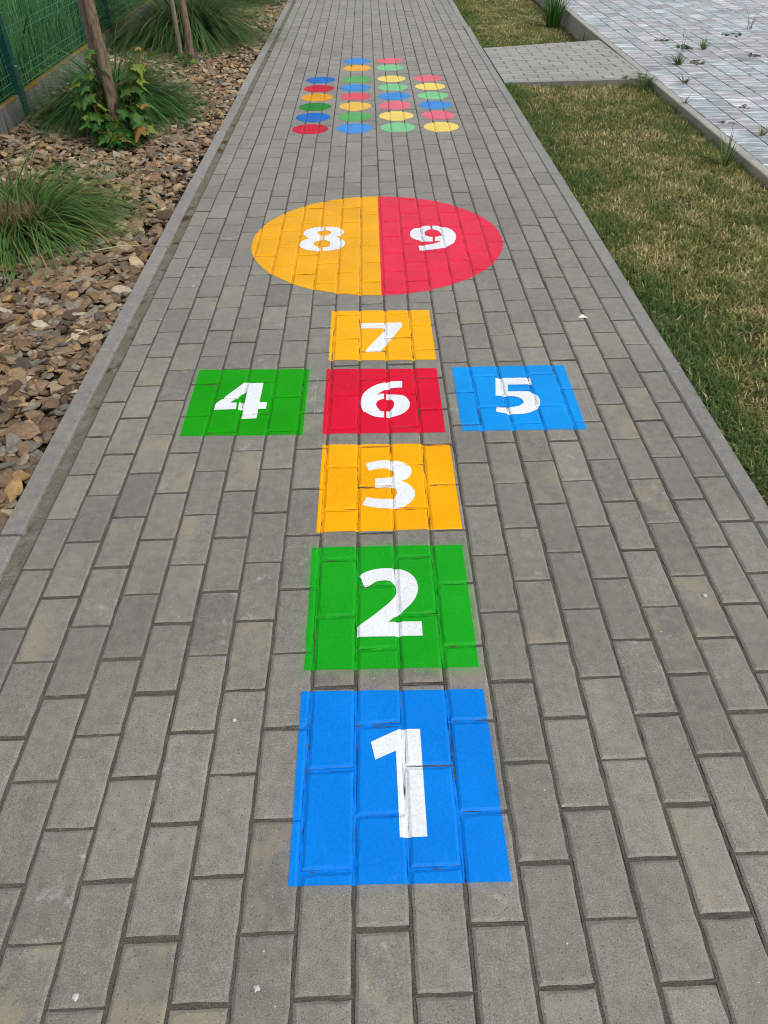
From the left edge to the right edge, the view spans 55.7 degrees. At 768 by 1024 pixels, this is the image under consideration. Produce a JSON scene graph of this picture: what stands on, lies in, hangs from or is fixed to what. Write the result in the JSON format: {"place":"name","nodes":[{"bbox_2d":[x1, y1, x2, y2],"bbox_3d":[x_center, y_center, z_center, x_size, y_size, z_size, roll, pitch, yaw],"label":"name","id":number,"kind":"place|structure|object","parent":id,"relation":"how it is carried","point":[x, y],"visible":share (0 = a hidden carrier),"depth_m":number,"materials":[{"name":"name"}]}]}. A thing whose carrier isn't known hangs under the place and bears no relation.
{"place":"outdoors","nodes":[
{"label":"outdoors","id":0,"kind":"place"},
{"bbox_2d":[0,0,145,103],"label":"tall grass","id":1,"kind":"structure","parent":0,"point":[25,23],"depth_m":6.04,"materials":[{"name":"green plant"}]},
{"bbox_2d":[0,0,287,536],"bbox_3d":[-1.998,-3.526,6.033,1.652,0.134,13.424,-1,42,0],"label":"gravel","id":2,"kind":"structure","parent":0,"point":[21,382],"depth_m":3.43,"materials":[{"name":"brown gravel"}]},
{"bbox_2d":[42,163,73,179],"bbox_3d":[-1.972,-2.055,4.392,0.234,0.103,0.226,-1,42,0],"label":"grass clump","id":3,"kind":"object","parent":2,"relation":"on","point":[59,169],"visible":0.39,"depth_m":4.40,"materials":[{"name":"green plant"}]},
{"bbox_2d":[65,328,91,342],"bbox_3d":[-1.186,-0.690,2.821,0.007,0.017,0.129,25,48,26],"label":"dry stalk","id":4,"kind":"object","parent":2,"relation":"on","point":[76,334],"visible":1,"depth_m":2.81,"materials":[{"name":"beige plant"}]},
{"bbox_2d":[0,127,161,291],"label":"grass clump","id":5,"kind":"object","parent":2,"relation":"on","point":[21,212],"visible":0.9,"depth_m":3.65,"materials":[{"name":"green plant"}]},
{"bbox_2d":[77,0,106,108],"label":"wooden stake","id":6,"kind":"object","parent":2,"relation":"on","point":[84,23],"visible":0.2,"depth_m":4.50,"materials":[{"name":"brown wood"}]},
{"bbox_2d":[70,0,158,151],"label":"maple tree","id":7,"kind":"object","parent":2,"relation":"on","point":[117,126],"visible":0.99,"depth_m":4.65,"materials":[{"name":"green plant"}]},
{"bbox_2d":[0,15,228,144],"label":"grass clump","id":8,"kind":"object","parent":2,"relation":"on","point":[163,102],"visible":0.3,"depth_m":5.16,"materials":[{"name":"green plant"}]},
{"bbox_2d":[94,245,140,250],"bbox_3d":[-1.253,-1.261,3.454,0.242,0.017,0.009,-10,43,-10],"label":"dry stalk","id":9,"kind":"object","parent":2,"relation":"on","point":[117,246],"visible":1,"depth_m":3.44,"materials":[{"name":"beige plant"}]},
{"bbox_2d":[169,0,182,55],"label":"wooden stake","id":10,"kind":"object","parent":2,"relation":"on","point":[175,21],"visible":0.61,"depth_m":6.69,"materials":[{"name":"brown wood"}]},
{"bbox_2d":[174,0,196,67],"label":"slim tree","id":11,"kind":"object","parent":2,"relation":"on","point":[190,53],"visible":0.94,"depth_m":6.58,"materials":[{"name":"brown plant"}]},
{"bbox_2d":[96,0,293,60],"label":"grass clump","id":12,"kind":"object","parent":2,"relation":"on","point":[208,27],"visible":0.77,"depth_m":7.15,"materials":[{"name":"green plant"}]},
{"bbox_2d":[207,0,288,9],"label":"grass clump","id":13,"kind":"object","parent":2,"relation":"on","point":[253,2],"visible":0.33,"depth_m":9.24,"materials":[{"name":"green plant"}]},
{"bbox_2d":[235,5,260,17],"bbox_3d":[-1.592,-5.885,8.532,0.326,0.193,0.336,-1,42,0],"label":"seedling","id":14,"kind":"object","parent":2,"relation":"on","point":[249,12],"visible":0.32,"depth_m":8.50,"materials":[{"name":"green plant"}]},
{"bbox_2d":[0,0,767,1023],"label":"path","id":15,"kind":"structure","parent":0,"point":[618,676],"depth_m":1.69,"materials":[{"name":"concrete"}]},
{"bbox_2d":[72,993,78,1000],"bbox_3d":[-0.504,0.791,1.185,0.011,0.003,0.013,-1,42,0],"label":"white splat","id":16,"kind":"object","parent":15,"relation":"on","point":[75,996],"visible":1,"depth_m":1.18,"materials":[{"name":"white paint"}]},
{"bbox_2d":[0,0,295,611],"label":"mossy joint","id":17,"kind":"object","parent":15,"relation":"on","point":[17,560],"visible":0.98,"depth_m":2.57,"materials":[{"name":"grey concrete"}]},
{"bbox_2d":[180,369,308,436],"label":"painted square","id":18,"kind":"structure","parent":15,"relation":"on","point":[257,402],"depth_m":2.48,"materials":[{"name":"paint"}]},
{"bbox_2d":[253,984,260,991],"bbox_3d":[-0.209,0.781,1.191,0.011,0.003,0.012,-19,45,-19],"label":"white splat","id":19,"kind":"object","parent":15,"relation":"on","point":[256,988],"visible":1,"depth_m":1.19,"materials":[{"name":"white paint"}]},
{"bbox_2d":[292,124,327,133],"bbox_3d":[-0.507,-2.632,4.997,0.249,0.007,0.249,-1,42,0],"label":"painted dot","id":20,"kind":"object","parent":15,"relation":"on","point":[309,129],"visible":1,"depth_m":4.99,"materials":[{"name":"paint"}]},
{"bbox_2d":[296,113,329,121],"bbox_3d":[-0.509,-2.837,5.222,0.248,0.006,0.248,-1,42,0],"label":"painted dot","id":21,"kind":"object","parent":15,"relation":"on","point":[313,117],"visible":1,"depth_m":5.22,"materials":[{"name":"paint"}]},
{"bbox_2d":[299,103,330,110],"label":"painted dot","id":22,"kind":"object","parent":15,"relation":"on","point":[315,106],"visible":1,"depth_m":5.44,"materials":[{"name":"paint"}]},
{"bbox_2d":[301,93,332,100],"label":"painted dot","id":23,"kind":"object","parent":15,"relation":"on","point":[316,97],"visible":1,"depth_m":5.66,"materials":[{"name":"paint"}]},
{"bbox_2d":[304,85,333,92],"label":"painted dot","id":24,"kind":"object","parent":15,"relation":"on","point":[319,88],"visible":1,"depth_m":5.87,"materials":[{"name":"paint"}]},
{"bbox_2d":[306,77,334,83],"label":"painted dot","id":25,"kind":"object","parent":15,"relation":"on","point":[314,80],"visible":1,"depth_m":6.10,"materials":[{"name":"paint"}]},
{"bbox_2d":[336,123,371,133],"bbox_3d":[-0.204,-2.642,5.001,0.247,0.008,0.247,-1,42,0],"label":"painted dot","id":26,"kind":"object","parent":15,"relation":"on","point":[350,128],"visible":1,"depth_m":5.00,"materials":[{"name":"paint"}]},
{"bbox_2d":[338,112,371,121],"bbox_3d":[-0.209,-2.842,5.225,0.243,0.008,0.243,-1,42,0],"label":"painted dot","id":27,"kind":"object","parent":15,"relation":"on","point":[355,116],"visible":1,"depth_m":5.23,"materials":[{"name":"paint"}]},
{"bbox_2d":[339,102,370,110],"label":"painted dot","id":28,"kind":"object","parent":15,"relation":"on","point":[354,106],"visible":1,"depth_m":5.44,"materials":[{"name":"paint"}]},
{"bbox_2d":[340,84,370,91],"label":"painted dot","id":29,"kind":"object","parent":15,"relation":"on","point":[355,87],"visible":1,"depth_m":5.88,"materials":[{"name":"paint"}]},
{"bbox_2d":[341,93,370,100],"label":"painted dot","id":30,"kind":"object","parent":15,"relation":"on","point":[356,96],"visible":1,"depth_m":5.66,"materials":[{"name":"paint"}]},
{"bbox_2d":[342,76,371,82],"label":"painted dot","id":31,"kind":"object","parent":15,"relation":"on","point":[356,79],"visible":1,"depth_m":6.10,"materials":[{"name":"paint"}]},
{"bbox_2d":[343,65,370,71],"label":"painted dot","id":32,"kind":"object","parent":15,"relation":"on","point":[356,68],"visible":1,"depth_m":6.43,"materials":[{"name":"paint"}]},
{"bbox_2d":[344,58,369,63],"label":"painted dot","id":33,"kind":"object","parent":15,"relation":"on","point":[356,61],"visible":1,"depth_m":6.65,"materials":[{"name":"paint"}]},
{"bbox_2d":[251,196,502,295],"bbox_3d":[-0.034,-1.323,3.535,1.214,0.012,1.214,-1,42,0],"label":"painted circle","id":34,"kind":"object","parent":15,"relation":"on","point":[332,231],"visible":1,"depth_m":3.48,"materials":[{"name":"multicoloured paint"}]},
{"bbox_2d":[329,310,435,360],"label":"painted square","id":35,"kind":"structure","parent":15,"relation":"on","point":[373,333],"depth_m":2.82,"materials":[{"name":"paint"}]},
{"bbox_2d":[322,368,444,434],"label":"painted square","id":36,"kind":"structure","parent":15,"relation":"on","point":[376,391],"depth_m":2.48,"materials":[{"name":"paint"}]},
{"bbox_2d":[316,444,461,532],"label":"painted square","id":37,"kind":"structure","parent":15,"relation":"on","point":[346,469],"depth_m":2.13,"materials":[{"name":"paint"}]},
{"bbox_2d":[376,58,402,62],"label":"painted dot","id":38,"kind":"object","parent":15,"relation":"on","point":[390,60],"visible":1,"depth_m":6.66,"materials":[{"name":"paint"}]},
{"bbox_2d":[376,65,403,70],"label":"painted dot","id":39,"kind":"object","parent":15,"relation":"on","point":[387,67],"visible":1,"depth_m":6.43,"materials":[{"name":"paint"}]},
{"bbox_2d":[304,545,478,670],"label":"painted square","id":40,"kind":"structure","parent":15,"relation":"on","point":[409,588],"depth_m":1.79,"materials":[{"name":"paint"}]},
{"bbox_2d":[377,76,405,81],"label":"painted dot","id":41,"kind":"object","parent":15,"relation":"on","point":[391,78],"visible":1,"depth_m":6.11,"materials":[{"name":"paint"}]},
{"bbox_2d":[378,84,407,90],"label":"painted dot","id":42,"kind":"object","parent":15,"relation":"on","point":[390,87],"visible":1,"depth_m":5.87,"materials":[{"name":"paint"}]},
{"bbox_2d":[378,92,409,99],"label":"painted dot","id":43,"kind":"object","parent":15,"relation":"on","point":[393,96],"visible":1,"depth_m":5.66,"materials":[{"name":"paint"}]},
{"bbox_2d":[379,101,410,109],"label":"painted dot","id":44,"kind":"object","parent":15,"relation":"on","point":[394,105],"visible":1,"depth_m":5.45,"materials":[{"name":"paint"}]},
{"bbox_2d":[379,111,413,120],"bbox_3d":[0.089,-2.852,5.231,0.250,0.007,0.250,-1,42,0],"label":"painted dot","id":45,"kind":"object","parent":15,"relation":"on","point":[395,115],"visible":1,"depth_m":5.23,"materials":[{"name":"paint"}]},
{"bbox_2d":[380,123,414,132],"bbox_3d":[0.096,-2.649,5.005,0.240,0.007,0.240,-1,42,0],"label":"painted dot","id":46,"kind":"object","parent":15,"relation":"on","point":[397,127],"visible":1,"depth_m":5.00,"materials":[{"name":"paint"}]},
{"bbox_2d":[288,689,511,886],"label":"painted square","id":47,"kind":"structure","parent":15,"relation":"on","point":[431,823],"depth_m":1.44,"materials":[{"name":"paint"}]},
{"bbox_2d":[413,75,441,81],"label":"painted dot","id":48,"kind":"object","parent":15,"relation":"on","point":[422,78],"visible":1,"depth_m":6.10,"materials":[{"name":"paint"}]},
{"bbox_2d":[415,83,444,89],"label":"painted dot","id":49,"kind":"object","parent":15,"relation":"on","point":[430,86],"visible":1,"depth_m":5.89,"materials":[{"name":"paint"}]},
{"bbox_2d":[417,92,447,99],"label":"painted dot","id":50,"kind":"object","parent":15,"relation":"on","point":[435,95],"visible":1,"depth_m":5.67,"materials":[{"name":"paint"}]},
{"bbox_2d":[419,101,451,108],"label":"painted dot","id":51,"kind":"object","parent":15,"relation":"on","point":[435,104],"visible":1,"depth_m":5.45,"materials":[{"name":"paint"}]},
{"bbox_2d":[421,111,454,119],"bbox_3d":[0.390,-2.857,5.232,0.243,0.009,0.243,-1,42,0],"label":"painted dot","id":52,"kind":"object","parent":15,"relation":"on","point":[432,115],"visible":1,"depth_m":5.22,"materials":[{"name":"paint"}]},
{"bbox_2d":[424,122,458,131],"bbox_3d":[0.394,-2.653,5.004,0.243,0.006,0.243,-1,42,0],"label":"painted dot","id":53,"kind":"object","parent":15,"relation":"on","point":[442,126],"visible":1,"depth_m":5.00,"materials":[{"name":"paint"}]},
{"bbox_2d":[430,212,510,294],"bbox_3d":[0.461,-1.221,3.413,0.252,0.008,0.994,11,43,13],"label":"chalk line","id":54,"kind":"object","parent":15,"relation":"on","point":[499,266],"visible":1,"depth_m":3.37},
{"bbox_2d":[452,365,586,431],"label":"painted square","id":55,"kind":"structure","parent":15,"relation":"on","point":[493,402],"depth_m":2.48,"materials":[{"name":"paint"}]},
{"bbox_2d":[483,40,646,81],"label":"side path","id":56,"kind":"structure","parent":0,"point":[595,59],"depth_m":6.43,"materials":[{"name":"concrete"}]},
{"bbox_2d":[621,73,653,84],"bbox_3d":[2.040,-3.475,5.808,0.225,0.060,0.277,-9,43,-9],"label":"weed","id":57,"kind":"object","parent":56,"relation":"on","point":[626,76],"visible":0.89,"depth_m":5.79,"materials":[{"name":"green plant"}]},
{"bbox_2d":[453,0,767,505],"bbox_3d":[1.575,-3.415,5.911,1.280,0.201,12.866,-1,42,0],"label":"lawn grass","id":58,"kind":"structure","parent":0,"point":[705,174],"depth_m":3.75,"materials":[{"name":"green plant"}]},
{"bbox_2d":[530,0,572,27],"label":"weed","id":59,"kind":"object","parent":58,"relation":"on","point":[553,18],"visible":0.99,"depth_m":8.40,"materials":[{"name":"green plant"}]},
{"bbox_2d":[504,77,647,85],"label":"side path kerb","id":60,"kind":"structure","parent":58,"relation":"on","point":[608,81],"depth_m":5.89,"materials":[{"name":"concrete"}]},
{"bbox_2d":[571,33,587,41],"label":"weed","id":61,"kind":"object","parent":58,"relation":"on","point":[579,39],"visible":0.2,"depth_m":7.49,"materials":[{"name":"green plant"}]},
{"bbox_2d":[629,72,659,90],"bbox_3d":[2.047,-3.398,5.731,0.334,0.198,0.313,-1,42,0],"label":"weed","id":62,"kind":"object","parent":58,"relation":"on","point":[648,84],"visible":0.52,"depth_m":5.73,"materials":[{"name":"green plant"}]},
{"bbox_2d":[699,122,765,167],"bbox_3d":[2.053,-2.121,4.221,0.458,0.270,0.488,12,44,14],"label":"weed","id":63,"kind":"object","parent":58,"relation":"on","point":[726,159],"visible":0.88,"depth_m":4.31,"materials":[{"name":"green plant"}]},
{"bbox_2d":[560,0,767,167],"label":"terrace","id":64,"kind":"structure","parent":0,"point":[730,75],"depth_m":6.68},
{"bbox_2d":[669,29,690,65],"bbox_3d":[2.473,-3.893,6.092,0.395,0.287,0.278,-21,46,-21],"label":"weed","id":65,"kind":"object","parent":64,"relation":"on","point":[679,61],"visible":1,"depth_m":6.16,"materials":[{"name":"green plant"}]},
{"bbox_2d":[678,73,690,82],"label":"weed","id":66,"kind":"object","parent":64,"relation":"on","point":[684,81],"visible":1,"depth_m":5.70,"materials":[{"name":"green plant"}]},
{"bbox_2d":[676,44,693,49],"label":"weed","id":67,"kind":"object","parent":64,"relation":"on","point":[685,46],"visible":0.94,"depth_m":6.70,"materials":[{"name":"green plant"}]},
{"bbox_2d":[690,59,705,64],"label":"weed","id":68,"kind":"object","parent":64,"relation":"on","point":[695,61],"visible":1,"depth_m":6.20,"materials":[{"name":"green plant"}]},
{"bbox_2d":[696,36,709,49],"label":"weed","id":69,"kind":"object","parent":64,"relation":"on","point":[703,46],"visible":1,"depth_m":6.63,"materials":[{"name":"green plant"}]},
{"bbox_2d":[721,32,741,36],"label":"weed","id":70,"kind":"object","parent":64,"relation":"on","point":[740,33],"visible":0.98,"depth_m":7.16,"materials":[{"name":"green plant"}]},
{"bbox_2d":[745,1,766,29],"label":"weed","id":71,"kind":"object","parent":64,"relation":"on","point":[753,19],"visible":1,"depth_m":7.36,"materials":[{"name":"green plant"}]},
{"bbox_2d":[756,123,767,135],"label":"weed","id":72,"kind":"object","parent":64,"relation":"on","point":[762,131],"visible":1,"depth_m":4.61,"materials":[{"name":"green plant"}]},
{"label":"ground","id":73,"kind":"structure","parent":0,"visible":0},
{"bbox_2d":[0,0,168,139],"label":"wire fence","id":74,"kind":"object","parent":73,"relation":"on","point":[6,108],"visible":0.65,"depth_m":5.57,"materials":[{"name":"green metal"}]},
{"bbox_2d":[0,0,292,580],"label":"path kerb","id":75,"kind":"structure","parent":73,"relation":"on","point":[15,528],"depth_m":2.67,"materials":[{"name":"concrete"}]},
{"bbox_2d":[448,0,767,544],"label":"path kerb","id":76,"kind":"structure","parent":73,"relation":"on","point":[754,503],"depth_m":2.75,"materials":[{"name":"concrete"}]},
{"bbox_2d":[535,0,767,188],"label":"terrace kerb","id":77,"kind":"structure","parent":73,"relation":"on","point":[574,23],"depth_m":5.25,"materials":[{"name":"concrete"}]}
]}

